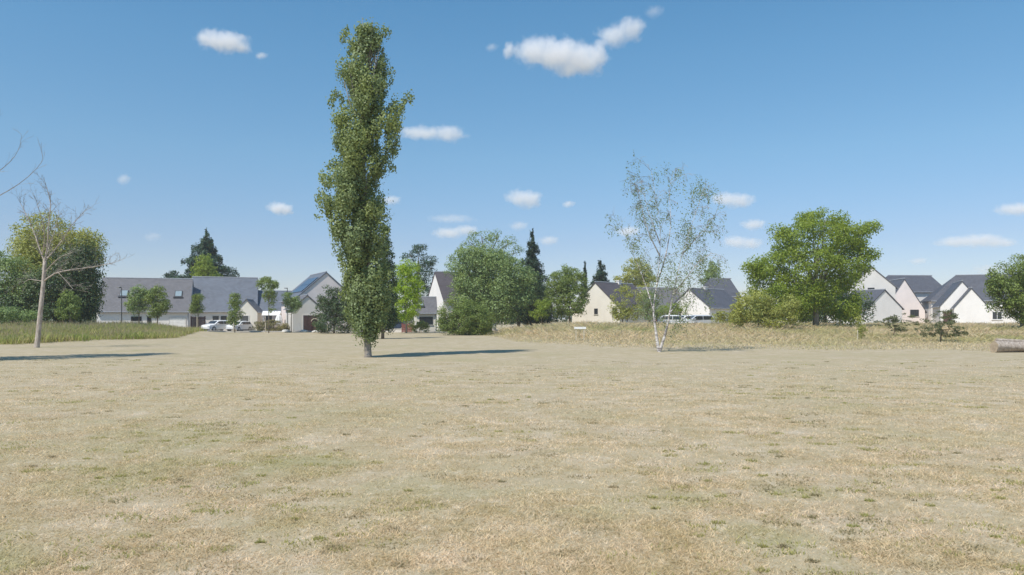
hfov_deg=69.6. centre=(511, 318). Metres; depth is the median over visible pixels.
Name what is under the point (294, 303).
young tree
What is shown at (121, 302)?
street lamp
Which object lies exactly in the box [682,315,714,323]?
parked car
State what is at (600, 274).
fir tree
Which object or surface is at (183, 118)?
sky
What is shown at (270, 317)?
door
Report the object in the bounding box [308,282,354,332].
shrub
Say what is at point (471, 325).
shrub
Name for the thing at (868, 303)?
leafy tree
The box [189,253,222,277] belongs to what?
leafy tree
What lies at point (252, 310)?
porch building
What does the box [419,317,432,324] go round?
window
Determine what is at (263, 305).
slate roof house
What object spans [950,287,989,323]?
white gable house
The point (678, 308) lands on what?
shrub
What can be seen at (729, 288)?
dark roof house
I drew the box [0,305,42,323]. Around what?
shrub
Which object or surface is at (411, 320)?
distant woods
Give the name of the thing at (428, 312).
outbuilding
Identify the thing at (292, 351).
ground
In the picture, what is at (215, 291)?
slate roof house
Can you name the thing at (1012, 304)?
leafy tree
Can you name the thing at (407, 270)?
leafy tree
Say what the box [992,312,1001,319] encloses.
window
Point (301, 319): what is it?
porch building
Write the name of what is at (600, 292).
cream gable house
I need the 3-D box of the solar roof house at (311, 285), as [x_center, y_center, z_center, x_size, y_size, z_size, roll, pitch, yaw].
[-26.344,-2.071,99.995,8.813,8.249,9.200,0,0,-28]
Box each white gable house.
[428,271,495,330]
[674,286,744,321]
[930,280,967,322]
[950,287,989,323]
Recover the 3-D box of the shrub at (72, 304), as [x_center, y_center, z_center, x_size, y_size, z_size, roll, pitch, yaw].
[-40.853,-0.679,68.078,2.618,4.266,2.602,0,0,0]
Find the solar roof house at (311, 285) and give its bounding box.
[278,271,353,329]
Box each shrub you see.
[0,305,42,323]
[54,289,82,321]
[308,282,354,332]
[434,297,496,334]
[528,298,552,323]
[657,302,689,316]
[710,310,740,322]
[726,287,802,328]
[874,313,920,334]
[912,309,968,341]
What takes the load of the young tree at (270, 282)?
on the ground at (292, 351)
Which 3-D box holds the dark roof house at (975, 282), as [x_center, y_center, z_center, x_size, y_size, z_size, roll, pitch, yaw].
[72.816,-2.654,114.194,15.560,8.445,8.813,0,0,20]
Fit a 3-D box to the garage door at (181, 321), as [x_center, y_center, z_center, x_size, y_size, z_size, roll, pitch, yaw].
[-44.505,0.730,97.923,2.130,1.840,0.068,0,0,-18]
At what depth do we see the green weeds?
7.28 m
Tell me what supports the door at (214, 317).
in the slate roof house at (215, 291)
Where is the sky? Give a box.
[0,0,1023,318]
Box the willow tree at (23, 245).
[0,209,109,323]
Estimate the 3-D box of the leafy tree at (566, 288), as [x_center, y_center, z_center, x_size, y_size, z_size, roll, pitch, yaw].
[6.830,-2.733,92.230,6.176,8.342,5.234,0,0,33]
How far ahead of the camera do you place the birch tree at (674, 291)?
38.25 m
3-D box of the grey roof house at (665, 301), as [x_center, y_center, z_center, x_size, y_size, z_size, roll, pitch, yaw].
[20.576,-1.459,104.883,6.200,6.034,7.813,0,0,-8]
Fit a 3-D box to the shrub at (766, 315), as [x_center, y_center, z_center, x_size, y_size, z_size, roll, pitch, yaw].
[21.939,-0.674,63.892,6.548,4.247,3.397,0,0,0]
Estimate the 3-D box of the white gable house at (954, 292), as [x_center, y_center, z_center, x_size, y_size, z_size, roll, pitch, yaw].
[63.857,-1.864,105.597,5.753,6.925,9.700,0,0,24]
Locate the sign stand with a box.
[574,327,585,340]
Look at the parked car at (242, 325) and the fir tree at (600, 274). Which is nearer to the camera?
the parked car at (242, 325)
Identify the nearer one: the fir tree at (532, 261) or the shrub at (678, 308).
the shrub at (678, 308)
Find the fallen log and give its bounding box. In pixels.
[990,341,1023,351]
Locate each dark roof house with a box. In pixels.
[705,278,741,300]
[886,275,941,303]
[920,274,1023,323]
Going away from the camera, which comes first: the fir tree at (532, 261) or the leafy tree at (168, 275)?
the fir tree at (532, 261)
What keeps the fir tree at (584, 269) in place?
on the ground at (292, 351)
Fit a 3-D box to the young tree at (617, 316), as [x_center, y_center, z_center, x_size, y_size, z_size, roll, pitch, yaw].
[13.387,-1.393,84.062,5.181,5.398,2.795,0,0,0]
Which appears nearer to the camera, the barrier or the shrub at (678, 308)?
the barrier
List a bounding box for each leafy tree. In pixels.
[0,238,108,322]
[0,250,53,323]
[161,270,180,277]
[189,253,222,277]
[390,258,425,332]
[442,229,525,329]
[446,243,539,325]
[486,266,551,325]
[543,263,591,322]
[613,257,656,286]
[699,261,720,285]
[738,206,883,326]
[782,276,876,324]
[983,253,1023,326]
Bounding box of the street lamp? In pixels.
[116,287,121,320]
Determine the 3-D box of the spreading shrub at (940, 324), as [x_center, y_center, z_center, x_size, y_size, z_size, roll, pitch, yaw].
[29.153,0.563,49.587,3.633,2.403,2.758,0,0,0]
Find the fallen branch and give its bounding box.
[994,338,1023,341]
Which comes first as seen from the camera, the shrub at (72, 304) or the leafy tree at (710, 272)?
the shrub at (72, 304)
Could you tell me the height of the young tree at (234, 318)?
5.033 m
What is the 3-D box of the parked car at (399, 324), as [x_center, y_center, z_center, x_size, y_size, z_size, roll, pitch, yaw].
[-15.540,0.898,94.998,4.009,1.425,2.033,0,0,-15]
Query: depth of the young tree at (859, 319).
51.97 m
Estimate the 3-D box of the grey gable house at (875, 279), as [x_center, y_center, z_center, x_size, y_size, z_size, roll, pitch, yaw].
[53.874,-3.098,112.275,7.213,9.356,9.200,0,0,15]
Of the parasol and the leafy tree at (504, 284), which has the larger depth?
the parasol
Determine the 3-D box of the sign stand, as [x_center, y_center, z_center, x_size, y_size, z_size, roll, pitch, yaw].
[4.811,1.147,52.020,0.840,1.120,0.100,0,0,0]
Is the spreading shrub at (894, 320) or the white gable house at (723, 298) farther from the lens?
the white gable house at (723, 298)
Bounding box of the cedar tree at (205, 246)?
[170,228,239,277]
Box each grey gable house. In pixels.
[827,289,904,323]
[847,267,897,298]
[889,278,927,322]
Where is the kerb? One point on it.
(294, 331)
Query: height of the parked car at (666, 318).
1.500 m
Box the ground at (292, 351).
[0,319,1023,574]
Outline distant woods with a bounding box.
[0,304,824,324]
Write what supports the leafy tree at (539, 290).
on the ground at (292, 351)
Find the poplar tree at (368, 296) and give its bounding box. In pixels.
[314,17,414,356]
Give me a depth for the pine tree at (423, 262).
124.43 m
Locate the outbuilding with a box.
[413,296,437,330]
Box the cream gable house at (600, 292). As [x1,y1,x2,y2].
[571,280,649,322]
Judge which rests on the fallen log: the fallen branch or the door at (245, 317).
the fallen branch
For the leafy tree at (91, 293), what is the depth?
71.06 m
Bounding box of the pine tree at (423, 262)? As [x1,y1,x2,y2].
[399,243,438,295]
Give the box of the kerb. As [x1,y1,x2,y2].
[209,330,444,331]
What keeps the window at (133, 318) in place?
in the slate roof house at (179, 291)
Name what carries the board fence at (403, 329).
on the ground at (292, 351)
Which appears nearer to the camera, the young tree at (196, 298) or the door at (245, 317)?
the young tree at (196, 298)
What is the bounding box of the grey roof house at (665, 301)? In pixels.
[636,287,680,318]
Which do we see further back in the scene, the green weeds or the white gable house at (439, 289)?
the white gable house at (439, 289)
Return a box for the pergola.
[262,311,281,322]
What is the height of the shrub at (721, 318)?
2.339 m
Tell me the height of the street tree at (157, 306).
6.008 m
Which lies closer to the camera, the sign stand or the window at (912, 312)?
the sign stand
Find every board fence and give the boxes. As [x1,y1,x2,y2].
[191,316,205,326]
[402,324,412,331]
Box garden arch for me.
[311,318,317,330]
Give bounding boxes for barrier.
[669,320,710,322]
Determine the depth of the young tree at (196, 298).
87.81 m
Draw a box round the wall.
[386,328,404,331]
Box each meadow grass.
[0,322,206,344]
[483,320,1023,350]
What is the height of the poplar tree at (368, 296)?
15.241 m
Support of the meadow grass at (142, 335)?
on the ground at (292, 351)
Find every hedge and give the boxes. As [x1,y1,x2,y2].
[251,319,288,330]
[408,320,429,331]
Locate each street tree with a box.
[123,284,151,321]
[143,283,172,322]
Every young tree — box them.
[188,293,205,326]
[226,292,244,332]
[255,276,279,332]
[281,292,302,332]
[606,283,651,322]
[634,289,664,321]
[854,315,867,337]
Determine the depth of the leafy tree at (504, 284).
88.58 m
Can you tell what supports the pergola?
on the ground at (292, 351)
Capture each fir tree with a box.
[510,228,558,326]
[582,261,587,294]
[590,260,609,284]
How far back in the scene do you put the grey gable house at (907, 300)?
115.92 m
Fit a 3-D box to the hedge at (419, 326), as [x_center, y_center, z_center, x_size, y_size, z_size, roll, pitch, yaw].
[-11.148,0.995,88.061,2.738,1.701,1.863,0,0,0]
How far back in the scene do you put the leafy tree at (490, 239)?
99.66 m
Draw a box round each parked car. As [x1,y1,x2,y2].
[201,320,229,330]
[226,321,251,330]
[391,320,405,327]
[656,315,693,323]
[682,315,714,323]
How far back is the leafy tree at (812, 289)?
69.04 m
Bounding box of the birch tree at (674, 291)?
[604,150,730,351]
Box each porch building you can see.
[236,298,263,329]
[283,294,321,331]
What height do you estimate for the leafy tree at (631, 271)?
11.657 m
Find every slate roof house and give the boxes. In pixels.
[97,277,193,326]
[191,276,257,330]
[258,290,291,329]
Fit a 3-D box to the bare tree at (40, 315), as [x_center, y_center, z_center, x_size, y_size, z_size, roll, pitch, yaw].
[-25.946,-3.337,42.215,8.773,10.273,4.141,0,0,35]
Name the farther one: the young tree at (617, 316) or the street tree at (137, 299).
the street tree at (137, 299)
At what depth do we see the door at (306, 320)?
90.93 m
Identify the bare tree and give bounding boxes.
[0,113,47,194]
[5,172,129,347]
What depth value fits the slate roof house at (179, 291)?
98.16 m
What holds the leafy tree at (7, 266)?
on the ground at (292, 351)
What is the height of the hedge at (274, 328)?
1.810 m
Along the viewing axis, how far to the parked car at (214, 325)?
95.12 m
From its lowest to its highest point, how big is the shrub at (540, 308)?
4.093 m
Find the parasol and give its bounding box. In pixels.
[275,314,282,323]
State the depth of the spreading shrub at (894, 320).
53.70 m
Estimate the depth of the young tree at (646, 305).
81.92 m
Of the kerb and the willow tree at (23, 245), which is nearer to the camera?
the willow tree at (23, 245)
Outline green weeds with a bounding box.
[0,359,1023,574]
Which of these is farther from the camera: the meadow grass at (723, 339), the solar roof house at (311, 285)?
the solar roof house at (311, 285)
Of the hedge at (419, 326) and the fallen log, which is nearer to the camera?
the fallen log
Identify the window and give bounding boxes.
[131,316,141,321]
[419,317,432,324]
[910,310,919,316]
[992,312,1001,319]
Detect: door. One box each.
[169,317,185,326]
[212,315,219,330]
[240,315,248,329]
[266,316,272,328]
[303,315,317,330]
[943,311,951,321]

